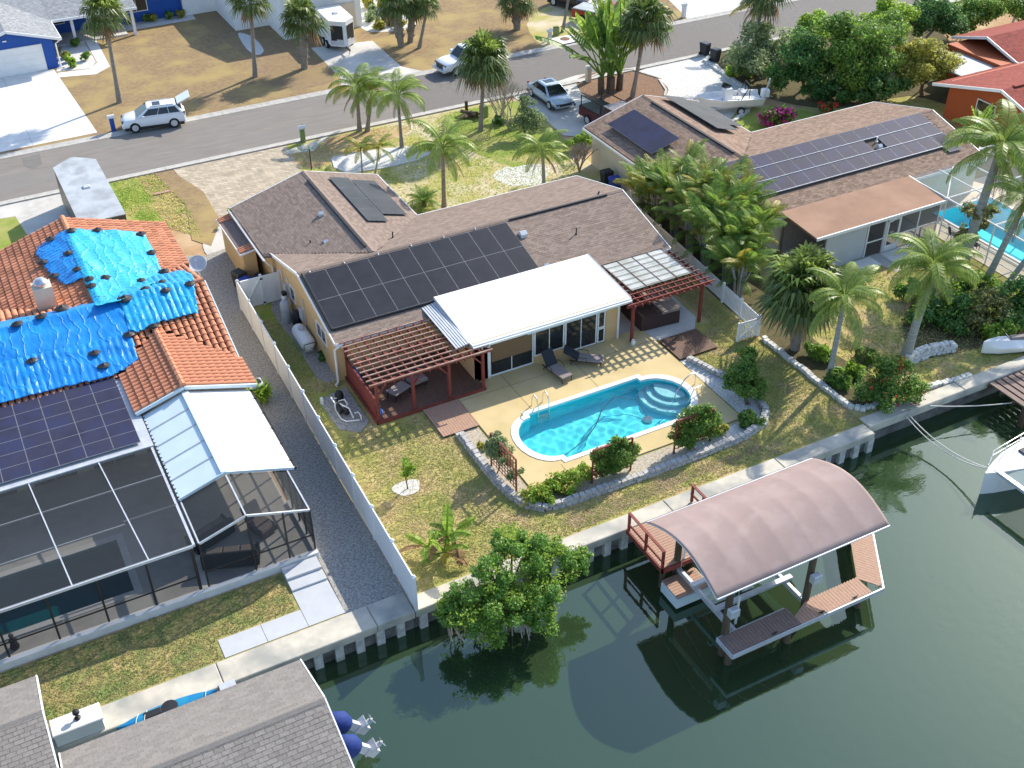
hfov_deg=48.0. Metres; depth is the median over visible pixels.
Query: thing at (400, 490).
gravel ring
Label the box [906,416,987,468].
mooring rope
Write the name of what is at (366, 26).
rock bed
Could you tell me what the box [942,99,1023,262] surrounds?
queen palm
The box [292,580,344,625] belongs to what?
path slab
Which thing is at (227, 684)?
seawall bracket
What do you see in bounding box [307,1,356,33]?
garage door
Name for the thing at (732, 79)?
stone border
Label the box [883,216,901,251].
screen door
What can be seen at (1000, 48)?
house
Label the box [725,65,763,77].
groundcover
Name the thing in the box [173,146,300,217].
driveway
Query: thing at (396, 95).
queen palm
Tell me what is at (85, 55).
shrub
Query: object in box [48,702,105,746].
dock box
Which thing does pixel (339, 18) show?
cargo trailer
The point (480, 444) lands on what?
shrub
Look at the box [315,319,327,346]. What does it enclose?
window
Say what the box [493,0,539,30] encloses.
cabbage palm
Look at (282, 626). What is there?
path slab
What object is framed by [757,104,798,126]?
bougainvillea
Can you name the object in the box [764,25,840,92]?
tree
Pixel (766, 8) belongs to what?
cabbage palm
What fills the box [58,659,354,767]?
boathouse
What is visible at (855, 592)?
finger dock
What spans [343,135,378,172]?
queen palm
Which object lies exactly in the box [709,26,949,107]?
planting soil
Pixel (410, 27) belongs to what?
cabbage palm
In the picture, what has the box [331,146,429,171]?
gravel bed
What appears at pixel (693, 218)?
areca palm
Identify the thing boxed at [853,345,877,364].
fern
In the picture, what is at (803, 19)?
tree
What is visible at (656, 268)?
pergola
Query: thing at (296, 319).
pressure tank
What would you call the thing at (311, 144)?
paver apron
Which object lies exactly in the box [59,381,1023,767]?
water
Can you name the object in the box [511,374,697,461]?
swimming pool
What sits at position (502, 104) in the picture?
crape myrtle
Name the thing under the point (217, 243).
side walk
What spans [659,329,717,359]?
timber step
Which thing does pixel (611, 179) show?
wheelie bin
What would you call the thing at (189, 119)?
kerb
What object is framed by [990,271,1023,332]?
shrub
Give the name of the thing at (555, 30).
utility box
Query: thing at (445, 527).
banana plant
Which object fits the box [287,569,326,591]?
step
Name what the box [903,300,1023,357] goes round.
shaded ground
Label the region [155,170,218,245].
dry strip
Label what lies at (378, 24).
grass tuft
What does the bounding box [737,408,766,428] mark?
shrub
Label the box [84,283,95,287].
sandbag
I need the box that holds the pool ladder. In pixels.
[531,391,549,415]
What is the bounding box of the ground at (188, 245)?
[0,1,1020,678]
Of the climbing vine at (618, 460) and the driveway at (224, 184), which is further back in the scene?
the driveway at (224, 184)
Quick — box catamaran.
[980,433,1023,493]
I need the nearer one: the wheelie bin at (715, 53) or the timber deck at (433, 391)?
the timber deck at (433, 391)
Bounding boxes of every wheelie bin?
[230,268,246,287]
[237,275,250,284]
[251,272,262,277]
[599,168,613,184]
[608,175,621,187]
[698,41,710,55]
[709,47,721,62]
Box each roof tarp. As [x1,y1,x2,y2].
[0,301,134,361]
[0,334,138,402]
[35,230,83,284]
[66,228,161,305]
[119,270,198,331]
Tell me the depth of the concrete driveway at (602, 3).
105.40 m
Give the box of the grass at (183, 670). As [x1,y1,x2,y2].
[0,574,296,722]
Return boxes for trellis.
[490,432,516,491]
[591,437,632,483]
[673,408,714,453]
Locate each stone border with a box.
[332,159,418,172]
[579,68,666,96]
[703,59,750,121]
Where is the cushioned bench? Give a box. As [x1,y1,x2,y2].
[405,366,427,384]
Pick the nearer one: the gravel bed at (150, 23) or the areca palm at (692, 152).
the areca palm at (692, 152)
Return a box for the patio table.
[386,381,410,401]
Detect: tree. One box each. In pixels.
[432,521,594,649]
[508,94,547,134]
[721,345,770,404]
[722,19,794,80]
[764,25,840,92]
[794,8,830,40]
[798,75,857,103]
[807,8,910,92]
[853,61,914,102]
[855,0,921,37]
[893,37,966,95]
[901,0,970,38]
[947,0,1013,31]
[1003,0,1023,21]
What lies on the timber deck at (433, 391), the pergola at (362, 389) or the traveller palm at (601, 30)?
the pergola at (362, 389)
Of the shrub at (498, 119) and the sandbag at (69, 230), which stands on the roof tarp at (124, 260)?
the sandbag at (69, 230)
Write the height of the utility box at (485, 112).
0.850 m
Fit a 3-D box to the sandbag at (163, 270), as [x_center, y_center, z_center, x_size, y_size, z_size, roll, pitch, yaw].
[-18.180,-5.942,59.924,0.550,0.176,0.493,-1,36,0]
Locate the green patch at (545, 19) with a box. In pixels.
[527,5,584,46]
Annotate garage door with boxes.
[0,43,47,77]
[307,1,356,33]
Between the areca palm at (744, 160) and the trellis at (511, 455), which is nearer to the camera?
the trellis at (511, 455)
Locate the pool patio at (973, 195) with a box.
[935,176,1023,279]
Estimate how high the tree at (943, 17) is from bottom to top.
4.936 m
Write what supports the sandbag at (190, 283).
on the roof tarp at (143, 309)
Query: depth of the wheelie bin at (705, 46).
93.85 m
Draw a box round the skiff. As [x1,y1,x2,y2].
[696,78,770,107]
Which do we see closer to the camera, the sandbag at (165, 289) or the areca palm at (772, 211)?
the sandbag at (165, 289)
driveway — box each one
[0,69,96,151]
[0,194,68,234]
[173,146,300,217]
[312,41,419,84]
[514,72,593,135]
[563,0,650,22]
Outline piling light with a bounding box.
[72,709,80,720]
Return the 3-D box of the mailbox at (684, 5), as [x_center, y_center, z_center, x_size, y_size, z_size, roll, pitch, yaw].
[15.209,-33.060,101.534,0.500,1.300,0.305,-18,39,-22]
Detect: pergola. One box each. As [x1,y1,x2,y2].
[338,313,492,420]
[601,247,714,341]
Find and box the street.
[0,0,798,200]
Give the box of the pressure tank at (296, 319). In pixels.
[291,309,301,325]
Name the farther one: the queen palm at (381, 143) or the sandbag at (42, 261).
the queen palm at (381, 143)
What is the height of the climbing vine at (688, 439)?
2.503 m
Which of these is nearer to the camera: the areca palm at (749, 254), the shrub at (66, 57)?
the areca palm at (749, 254)
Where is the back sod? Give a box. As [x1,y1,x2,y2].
[0,573,343,735]
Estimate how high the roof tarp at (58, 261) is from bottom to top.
0.656 m
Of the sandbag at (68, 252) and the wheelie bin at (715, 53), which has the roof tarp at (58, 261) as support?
the sandbag at (68, 252)
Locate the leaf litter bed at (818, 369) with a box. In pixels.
[636,202,874,404]
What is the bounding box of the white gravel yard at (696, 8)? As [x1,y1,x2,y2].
[669,0,745,18]
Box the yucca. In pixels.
[245,379,274,406]
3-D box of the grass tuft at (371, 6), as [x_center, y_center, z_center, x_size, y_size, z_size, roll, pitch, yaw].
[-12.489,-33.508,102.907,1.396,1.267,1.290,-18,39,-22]
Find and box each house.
[0,0,215,77]
[0,215,296,500]
[214,0,361,39]
[216,171,670,386]
[582,94,986,266]
[932,20,1023,154]
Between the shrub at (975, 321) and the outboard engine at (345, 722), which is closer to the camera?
the outboard engine at (345, 722)
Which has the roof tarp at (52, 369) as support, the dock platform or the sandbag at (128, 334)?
the sandbag at (128, 334)
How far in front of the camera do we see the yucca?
56.10 m
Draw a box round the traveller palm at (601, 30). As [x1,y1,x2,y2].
[535,0,672,94]
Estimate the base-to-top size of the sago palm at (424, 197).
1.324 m
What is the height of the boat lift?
6.248 m
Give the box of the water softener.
[280,290,291,323]
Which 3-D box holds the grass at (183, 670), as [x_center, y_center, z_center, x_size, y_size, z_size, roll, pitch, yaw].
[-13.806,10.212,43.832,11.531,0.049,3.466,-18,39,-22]
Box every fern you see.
[803,340,822,361]
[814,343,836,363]
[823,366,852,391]
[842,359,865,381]
[848,346,871,364]
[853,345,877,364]
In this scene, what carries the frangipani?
on the front lawn at (589, 169)
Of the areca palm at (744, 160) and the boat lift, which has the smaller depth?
the boat lift
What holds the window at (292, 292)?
in the house at (516, 279)
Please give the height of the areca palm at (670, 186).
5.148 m
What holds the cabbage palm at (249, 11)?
on the yards at (204, 66)
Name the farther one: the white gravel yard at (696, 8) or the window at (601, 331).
the white gravel yard at (696, 8)
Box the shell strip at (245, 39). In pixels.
[238,33,263,54]
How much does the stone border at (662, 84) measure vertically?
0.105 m
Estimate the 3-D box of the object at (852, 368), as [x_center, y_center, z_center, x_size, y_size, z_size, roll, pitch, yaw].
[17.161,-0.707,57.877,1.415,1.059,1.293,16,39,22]
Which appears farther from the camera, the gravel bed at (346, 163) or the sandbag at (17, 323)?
the gravel bed at (346, 163)
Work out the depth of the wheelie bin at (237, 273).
64.79 m
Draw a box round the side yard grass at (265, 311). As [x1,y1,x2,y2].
[254,302,335,418]
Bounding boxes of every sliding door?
[489,333,533,376]
[534,324,564,356]
[564,314,596,349]
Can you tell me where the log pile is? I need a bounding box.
[459,109,479,118]
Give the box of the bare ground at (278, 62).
[197,12,334,87]
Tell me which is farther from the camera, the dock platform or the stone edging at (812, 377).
the stone edging at (812, 377)
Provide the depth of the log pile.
84.10 m
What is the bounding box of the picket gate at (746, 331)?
[736,317,760,341]
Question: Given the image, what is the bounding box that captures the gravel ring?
[392,479,419,495]
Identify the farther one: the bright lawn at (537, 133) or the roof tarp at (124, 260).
the bright lawn at (537, 133)
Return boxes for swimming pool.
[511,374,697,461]
[939,196,1023,263]
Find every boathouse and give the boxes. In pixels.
[0,675,58,767]
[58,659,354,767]
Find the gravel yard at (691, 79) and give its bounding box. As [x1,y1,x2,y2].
[641,55,740,118]
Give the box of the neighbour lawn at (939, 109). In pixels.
[587,96,1023,417]
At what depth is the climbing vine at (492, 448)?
51.09 m
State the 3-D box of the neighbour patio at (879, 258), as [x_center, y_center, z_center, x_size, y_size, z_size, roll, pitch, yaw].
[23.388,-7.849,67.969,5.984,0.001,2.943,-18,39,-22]
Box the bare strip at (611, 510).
[566,441,760,527]
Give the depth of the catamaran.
52.01 m
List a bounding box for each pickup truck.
[432,43,490,75]
[571,1,616,22]
[579,89,627,124]
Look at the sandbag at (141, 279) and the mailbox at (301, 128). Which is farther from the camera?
the mailbox at (301, 128)
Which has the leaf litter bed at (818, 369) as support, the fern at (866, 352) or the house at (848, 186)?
the fern at (866, 352)
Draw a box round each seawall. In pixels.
[49,592,414,766]
[408,424,874,628]
[859,356,1023,438]
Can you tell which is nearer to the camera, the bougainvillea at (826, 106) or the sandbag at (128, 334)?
the sandbag at (128, 334)
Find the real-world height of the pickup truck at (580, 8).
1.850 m
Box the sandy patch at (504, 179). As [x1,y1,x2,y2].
[493,164,546,185]
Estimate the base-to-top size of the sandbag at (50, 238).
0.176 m
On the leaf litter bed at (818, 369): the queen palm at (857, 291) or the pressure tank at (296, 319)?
the queen palm at (857, 291)
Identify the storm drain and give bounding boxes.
[552,34,581,44]
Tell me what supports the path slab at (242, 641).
on the back sod
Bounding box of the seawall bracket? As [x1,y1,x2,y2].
[218,679,235,690]
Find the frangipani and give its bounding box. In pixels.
[566,139,595,171]
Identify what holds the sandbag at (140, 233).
on the roof tarp at (124, 260)
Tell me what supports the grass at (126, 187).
on the ground at (188, 245)
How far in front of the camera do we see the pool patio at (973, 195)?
69.85 m
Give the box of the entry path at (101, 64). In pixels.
[58,40,109,76]
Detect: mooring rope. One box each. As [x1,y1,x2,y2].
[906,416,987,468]
[909,415,988,467]
[930,402,1011,406]
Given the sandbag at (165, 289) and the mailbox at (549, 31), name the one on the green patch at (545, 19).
the mailbox at (549, 31)
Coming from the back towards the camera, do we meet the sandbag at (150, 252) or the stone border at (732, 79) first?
the stone border at (732, 79)
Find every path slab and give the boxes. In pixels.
[218,625,267,657]
[261,610,308,641]
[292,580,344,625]
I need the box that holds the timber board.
[153,190,170,194]
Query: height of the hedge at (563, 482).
1.090 m
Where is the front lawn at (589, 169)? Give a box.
[282,99,637,214]
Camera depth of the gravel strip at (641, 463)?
52.59 m
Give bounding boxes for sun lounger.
[541,348,572,384]
[563,345,603,367]
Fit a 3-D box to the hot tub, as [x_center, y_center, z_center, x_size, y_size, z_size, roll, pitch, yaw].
[7.480,-4.029,62.163,2.465,0.960,2.337,-15,39,-19]
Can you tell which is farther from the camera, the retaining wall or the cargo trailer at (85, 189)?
the cargo trailer at (85, 189)
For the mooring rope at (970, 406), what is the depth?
56.18 m
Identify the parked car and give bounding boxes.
[120,90,189,132]
[526,77,575,109]
[547,0,595,7]
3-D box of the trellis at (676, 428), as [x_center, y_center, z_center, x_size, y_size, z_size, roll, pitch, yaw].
[8.364,2.172,52.895,2.101,1.925,0.088,-17,39,-21]
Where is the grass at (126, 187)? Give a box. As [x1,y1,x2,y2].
[113,173,201,237]
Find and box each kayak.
[116,687,216,730]
[353,366,382,414]
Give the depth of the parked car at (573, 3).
103.38 m
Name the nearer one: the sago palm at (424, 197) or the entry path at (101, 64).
the sago palm at (424, 197)
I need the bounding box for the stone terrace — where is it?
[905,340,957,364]
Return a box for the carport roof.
[923,52,995,88]
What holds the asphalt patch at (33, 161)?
on the street
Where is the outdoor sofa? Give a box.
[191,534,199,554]
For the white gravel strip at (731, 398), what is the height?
0.001 m
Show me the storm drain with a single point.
(566, 39)
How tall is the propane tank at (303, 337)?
1.110 m
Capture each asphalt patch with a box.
[22,153,41,168]
[394,0,914,113]
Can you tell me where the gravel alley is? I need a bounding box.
[186,249,407,612]
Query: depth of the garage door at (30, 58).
91.82 m
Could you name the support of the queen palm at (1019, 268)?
on the neighbour lawn at (939, 109)
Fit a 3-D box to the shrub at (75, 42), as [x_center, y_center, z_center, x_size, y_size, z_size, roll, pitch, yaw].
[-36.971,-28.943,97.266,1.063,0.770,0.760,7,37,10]
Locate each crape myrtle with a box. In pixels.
[479,71,519,116]
[485,78,536,130]
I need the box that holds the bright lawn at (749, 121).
[731,105,821,131]
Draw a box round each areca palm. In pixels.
[612,155,667,217]
[625,148,685,223]
[643,152,708,237]
[651,169,725,251]
[664,138,724,206]
[674,179,746,270]
[681,144,747,242]
[686,169,756,262]
[695,202,770,284]
[700,217,779,297]
[712,154,753,181]
[715,158,777,231]
[715,206,786,280]
[736,186,787,265]
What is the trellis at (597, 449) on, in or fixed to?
on the gravel strip at (641, 463)
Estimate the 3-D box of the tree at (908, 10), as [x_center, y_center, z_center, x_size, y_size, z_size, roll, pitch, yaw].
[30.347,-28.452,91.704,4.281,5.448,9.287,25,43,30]
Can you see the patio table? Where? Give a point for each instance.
(397, 389)
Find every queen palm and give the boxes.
[325,63,385,131]
[343,70,397,131]
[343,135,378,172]
[362,134,395,173]
[370,68,428,147]
[405,118,478,208]
[512,127,571,183]
[729,1,761,33]
[805,261,890,376]
[886,228,983,359]
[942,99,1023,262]
[983,174,1023,286]
[1000,198,1023,289]
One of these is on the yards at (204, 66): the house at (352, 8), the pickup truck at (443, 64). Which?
the house at (352, 8)
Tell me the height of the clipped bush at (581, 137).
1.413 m
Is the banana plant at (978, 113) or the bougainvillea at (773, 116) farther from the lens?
the bougainvillea at (773, 116)
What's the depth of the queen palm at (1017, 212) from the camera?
61.21 m
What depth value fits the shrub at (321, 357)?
59.26 m
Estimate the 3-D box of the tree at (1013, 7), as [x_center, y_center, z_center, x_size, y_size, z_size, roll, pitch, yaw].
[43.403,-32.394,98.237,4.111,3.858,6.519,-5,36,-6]
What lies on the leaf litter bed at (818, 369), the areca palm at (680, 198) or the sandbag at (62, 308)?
the areca palm at (680, 198)
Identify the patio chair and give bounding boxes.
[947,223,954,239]
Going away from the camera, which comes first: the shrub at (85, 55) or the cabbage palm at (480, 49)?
the cabbage palm at (480, 49)
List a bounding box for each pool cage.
[0,447,318,671]
[921,143,1023,275]
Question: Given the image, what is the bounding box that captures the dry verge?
[291,125,409,167]
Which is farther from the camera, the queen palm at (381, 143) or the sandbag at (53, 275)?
the queen palm at (381, 143)
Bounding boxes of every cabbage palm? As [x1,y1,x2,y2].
[78,0,133,102]
[225,0,277,77]
[277,0,334,69]
[373,0,419,46]
[398,0,437,42]
[412,0,444,48]
[450,26,513,131]
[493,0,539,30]
[561,0,568,32]
[615,0,677,97]
[735,0,794,43]
[749,240,850,351]
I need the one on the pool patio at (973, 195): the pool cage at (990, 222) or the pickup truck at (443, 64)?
the pool cage at (990, 222)
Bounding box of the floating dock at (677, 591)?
[661,567,710,608]
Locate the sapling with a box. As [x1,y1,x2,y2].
[400,457,416,488]
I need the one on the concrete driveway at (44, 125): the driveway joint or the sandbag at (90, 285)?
the driveway joint
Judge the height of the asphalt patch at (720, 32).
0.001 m
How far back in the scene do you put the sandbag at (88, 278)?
57.23 m
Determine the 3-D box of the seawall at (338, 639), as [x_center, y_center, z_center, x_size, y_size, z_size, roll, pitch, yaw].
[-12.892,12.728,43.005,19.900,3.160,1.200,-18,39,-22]
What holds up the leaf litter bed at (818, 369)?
on the neighbour lawn at (939, 109)
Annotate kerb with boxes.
[0,0,797,158]
[0,0,960,205]
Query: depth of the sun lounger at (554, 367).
58.03 m
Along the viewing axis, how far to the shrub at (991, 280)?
63.10 m
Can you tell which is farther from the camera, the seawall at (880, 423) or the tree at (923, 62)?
the tree at (923, 62)
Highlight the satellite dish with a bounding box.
[188,255,206,276]
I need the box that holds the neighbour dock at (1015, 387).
[987,370,1023,426]
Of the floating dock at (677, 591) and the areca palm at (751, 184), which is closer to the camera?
the floating dock at (677, 591)
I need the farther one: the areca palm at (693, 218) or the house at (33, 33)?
the house at (33, 33)
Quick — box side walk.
[203,220,237,254]
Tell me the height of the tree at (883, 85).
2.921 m
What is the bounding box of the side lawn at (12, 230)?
[0,178,162,248]
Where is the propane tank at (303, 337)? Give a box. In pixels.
[292,323,314,352]
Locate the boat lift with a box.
[647,458,889,656]
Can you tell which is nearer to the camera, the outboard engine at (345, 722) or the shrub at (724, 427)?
the outboard engine at (345, 722)
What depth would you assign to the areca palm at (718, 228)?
63.35 m
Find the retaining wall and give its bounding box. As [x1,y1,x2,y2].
[456,355,769,512]
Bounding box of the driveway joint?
[3,79,33,146]
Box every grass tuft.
[360,0,375,8]
[364,9,375,21]
[367,3,378,11]
[371,17,385,29]
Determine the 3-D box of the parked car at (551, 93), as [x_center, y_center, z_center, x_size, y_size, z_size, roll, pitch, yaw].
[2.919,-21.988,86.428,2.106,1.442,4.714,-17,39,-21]
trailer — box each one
[53,157,126,219]
[315,4,354,54]
[713,105,762,114]
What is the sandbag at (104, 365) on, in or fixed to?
on the roof tarp at (52, 369)
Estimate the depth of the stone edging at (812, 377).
57.29 m
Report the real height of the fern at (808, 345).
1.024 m
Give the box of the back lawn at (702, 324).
[242,269,868,593]
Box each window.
[125,0,147,12]
[289,283,296,304]
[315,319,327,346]
[596,327,604,342]
[597,312,605,328]
[975,98,995,118]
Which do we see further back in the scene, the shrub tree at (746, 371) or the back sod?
the shrub tree at (746, 371)
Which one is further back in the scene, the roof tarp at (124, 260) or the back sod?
the roof tarp at (124, 260)
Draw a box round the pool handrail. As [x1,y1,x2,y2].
[674,373,701,401]
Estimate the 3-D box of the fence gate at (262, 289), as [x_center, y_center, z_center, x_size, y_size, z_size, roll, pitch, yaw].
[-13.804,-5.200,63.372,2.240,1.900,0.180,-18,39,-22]
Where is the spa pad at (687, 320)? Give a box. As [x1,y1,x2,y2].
[619,287,695,340]
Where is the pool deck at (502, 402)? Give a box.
[458,329,738,487]
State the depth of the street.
81.68 m
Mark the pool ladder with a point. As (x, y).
(542, 401)
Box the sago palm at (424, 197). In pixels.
[406,184,440,213]
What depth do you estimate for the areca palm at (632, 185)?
70.45 m
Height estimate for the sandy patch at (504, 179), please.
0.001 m
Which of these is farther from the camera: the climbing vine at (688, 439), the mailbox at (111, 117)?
the mailbox at (111, 117)
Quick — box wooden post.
[465,100,467,110]
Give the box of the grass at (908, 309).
[818,248,1023,414]
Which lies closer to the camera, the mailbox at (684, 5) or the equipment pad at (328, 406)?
the equipment pad at (328, 406)
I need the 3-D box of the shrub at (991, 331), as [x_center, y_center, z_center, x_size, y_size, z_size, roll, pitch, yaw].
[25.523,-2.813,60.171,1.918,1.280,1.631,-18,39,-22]
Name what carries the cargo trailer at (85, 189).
on the concrete driveway at (33, 215)
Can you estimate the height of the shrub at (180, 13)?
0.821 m
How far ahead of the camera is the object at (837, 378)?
56.91 m
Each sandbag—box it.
[10,320,22,326]
[25,357,38,363]
[34,313,46,318]
[36,259,46,264]
[45,236,54,240]
[48,273,58,277]
[54,304,68,311]
[63,250,73,255]
[66,228,76,232]
[72,266,80,271]
[84,276,93,281]
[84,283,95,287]
[88,350,100,355]
[92,227,101,231]
[96,362,109,368]
[100,275,110,279]
[117,295,132,302]
[122,331,134,336]
[136,231,145,235]
[136,278,145,281]
[146,250,155,254]
[146,323,158,328]
[158,268,168,273]
[160,287,170,292]
[184,280,195,285]
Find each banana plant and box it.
[399,503,475,566]
[952,103,997,146]
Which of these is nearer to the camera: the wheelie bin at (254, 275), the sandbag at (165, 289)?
the sandbag at (165, 289)
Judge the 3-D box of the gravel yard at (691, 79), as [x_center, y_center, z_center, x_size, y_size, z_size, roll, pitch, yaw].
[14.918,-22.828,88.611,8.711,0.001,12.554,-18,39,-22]
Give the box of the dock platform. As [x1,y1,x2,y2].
[626,484,706,588]
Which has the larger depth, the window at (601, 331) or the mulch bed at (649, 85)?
the mulch bed at (649, 85)
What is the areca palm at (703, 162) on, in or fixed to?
on the leaf litter bed at (818, 369)
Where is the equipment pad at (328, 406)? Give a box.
[318,387,368,432]
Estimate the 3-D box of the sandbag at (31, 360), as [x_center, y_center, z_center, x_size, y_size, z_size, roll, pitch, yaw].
[-22.127,-1.137,52.908,0.489,0.176,0.574,21,41,27]
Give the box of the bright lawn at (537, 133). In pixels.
[442,101,577,166]
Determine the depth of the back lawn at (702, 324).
52.89 m
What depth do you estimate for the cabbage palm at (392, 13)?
94.22 m
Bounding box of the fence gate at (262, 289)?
[239,269,281,306]
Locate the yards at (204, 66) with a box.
[0,0,770,153]
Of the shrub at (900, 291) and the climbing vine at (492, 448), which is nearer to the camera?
the climbing vine at (492, 448)
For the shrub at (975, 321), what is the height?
2.346 m
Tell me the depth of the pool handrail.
56.57 m
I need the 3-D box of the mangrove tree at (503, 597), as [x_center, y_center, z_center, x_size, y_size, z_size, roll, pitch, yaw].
[0.289,8.202,45.357,7.091,4.333,4.454,-18,39,-22]
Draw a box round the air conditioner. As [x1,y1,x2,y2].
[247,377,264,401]
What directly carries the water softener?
on the gravel strip at (322, 371)
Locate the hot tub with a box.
[621,288,681,330]
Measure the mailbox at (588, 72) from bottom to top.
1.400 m
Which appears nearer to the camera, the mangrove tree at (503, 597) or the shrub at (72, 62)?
the mangrove tree at (503, 597)
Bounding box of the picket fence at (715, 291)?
[631,198,761,335]
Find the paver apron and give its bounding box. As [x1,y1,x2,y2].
[287,136,328,152]
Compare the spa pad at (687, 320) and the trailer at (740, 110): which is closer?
the spa pad at (687, 320)
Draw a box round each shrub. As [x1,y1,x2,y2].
[60,51,67,57]
[62,52,72,61]
[68,57,76,67]
[69,37,80,46]
[79,51,90,59]
[141,13,150,20]
[148,13,157,20]
[164,10,173,18]
[174,9,185,17]
[317,350,325,361]
[476,440,484,448]
[491,114,505,124]
[712,422,729,435]
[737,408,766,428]
[852,354,932,414]
[892,276,935,304]
[901,287,978,336]
[948,267,999,294]
[955,280,1018,337]
[978,318,1020,339]
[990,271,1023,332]
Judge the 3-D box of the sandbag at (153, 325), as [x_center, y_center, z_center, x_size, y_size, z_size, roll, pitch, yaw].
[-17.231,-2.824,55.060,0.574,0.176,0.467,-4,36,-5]
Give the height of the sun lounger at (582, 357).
0.803 m
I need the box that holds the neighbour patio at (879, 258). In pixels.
[864,236,940,271]
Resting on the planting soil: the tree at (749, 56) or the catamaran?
the tree at (749, 56)
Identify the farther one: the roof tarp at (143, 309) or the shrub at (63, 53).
the shrub at (63, 53)
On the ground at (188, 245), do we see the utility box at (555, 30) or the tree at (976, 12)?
the tree at (976, 12)
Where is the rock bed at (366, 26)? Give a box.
[360,0,415,31]
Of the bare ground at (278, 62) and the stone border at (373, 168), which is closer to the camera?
the stone border at (373, 168)
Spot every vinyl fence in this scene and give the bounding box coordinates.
[235,279,417,611]
[625,189,632,198]
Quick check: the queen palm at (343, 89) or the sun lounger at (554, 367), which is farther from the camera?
the queen palm at (343, 89)
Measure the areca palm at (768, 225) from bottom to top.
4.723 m
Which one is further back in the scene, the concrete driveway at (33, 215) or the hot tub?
the concrete driveway at (33, 215)
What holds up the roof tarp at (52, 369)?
on the house at (180, 399)
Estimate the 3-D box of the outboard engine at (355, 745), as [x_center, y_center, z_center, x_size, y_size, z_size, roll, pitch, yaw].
[-5.335,12.609,39.931,1.230,1.880,0.760,-42,44,0]
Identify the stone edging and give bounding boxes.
[761,335,877,412]
[917,372,971,389]
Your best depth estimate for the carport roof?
85.43 m
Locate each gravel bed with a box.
[56,42,95,71]
[122,15,194,30]
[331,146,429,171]
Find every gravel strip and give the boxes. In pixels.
[271,300,336,381]
[464,359,761,499]
[681,360,759,449]
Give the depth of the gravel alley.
51.51 m
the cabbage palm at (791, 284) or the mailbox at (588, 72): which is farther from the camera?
the mailbox at (588, 72)
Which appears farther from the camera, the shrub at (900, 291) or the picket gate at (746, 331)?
the shrub at (900, 291)
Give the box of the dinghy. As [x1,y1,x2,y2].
[981,331,1023,353]
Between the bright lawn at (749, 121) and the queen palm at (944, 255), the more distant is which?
the bright lawn at (749, 121)
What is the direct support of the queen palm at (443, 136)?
on the front lawn at (589, 169)
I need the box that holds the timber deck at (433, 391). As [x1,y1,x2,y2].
[345,346,486,424]
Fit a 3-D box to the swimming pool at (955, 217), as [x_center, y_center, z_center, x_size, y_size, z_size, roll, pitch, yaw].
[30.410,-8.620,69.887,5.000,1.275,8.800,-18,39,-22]
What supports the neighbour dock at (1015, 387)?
in the water
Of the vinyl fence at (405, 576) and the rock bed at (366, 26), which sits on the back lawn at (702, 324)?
the vinyl fence at (405, 576)
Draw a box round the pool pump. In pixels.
[330,390,361,421]
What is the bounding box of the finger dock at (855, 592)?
[716,534,884,665]
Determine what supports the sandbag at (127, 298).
on the roof tarp at (143, 309)
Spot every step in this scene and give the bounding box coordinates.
[281,556,321,581]
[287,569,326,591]
[423,399,478,437]
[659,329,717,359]
[852,257,880,270]
[880,247,913,262]
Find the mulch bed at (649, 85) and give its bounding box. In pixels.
[576,68,667,103]
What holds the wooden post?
on the bright lawn at (537, 133)
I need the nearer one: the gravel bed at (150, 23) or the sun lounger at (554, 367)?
the sun lounger at (554, 367)
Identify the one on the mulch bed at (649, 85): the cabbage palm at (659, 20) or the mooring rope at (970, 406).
the cabbage palm at (659, 20)
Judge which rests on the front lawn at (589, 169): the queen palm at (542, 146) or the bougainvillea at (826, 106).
the queen palm at (542, 146)
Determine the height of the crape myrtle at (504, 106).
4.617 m
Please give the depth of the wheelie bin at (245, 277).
64.17 m
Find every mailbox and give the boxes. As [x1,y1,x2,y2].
[107,114,115,131]
[298,125,305,142]
[547,28,552,43]
[585,65,591,82]
[681,2,687,17]
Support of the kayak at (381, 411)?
on the timber deck at (433, 391)
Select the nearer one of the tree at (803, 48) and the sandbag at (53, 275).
the sandbag at (53, 275)
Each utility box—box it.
[479,104,487,117]
[553,26,558,35]
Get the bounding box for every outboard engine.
[332,711,375,734]
[342,734,385,758]
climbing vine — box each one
[480,430,524,480]
[589,434,641,477]
[667,402,723,449]
[953,201,1000,241]
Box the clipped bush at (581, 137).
[565,131,591,147]
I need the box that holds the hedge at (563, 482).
[515,461,593,506]
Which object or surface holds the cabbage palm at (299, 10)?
on the bare ground at (278, 62)
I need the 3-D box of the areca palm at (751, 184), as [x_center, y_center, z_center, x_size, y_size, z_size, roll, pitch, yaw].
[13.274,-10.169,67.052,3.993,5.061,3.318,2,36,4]
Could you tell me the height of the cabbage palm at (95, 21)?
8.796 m
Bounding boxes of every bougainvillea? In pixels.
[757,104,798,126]
[817,101,838,112]

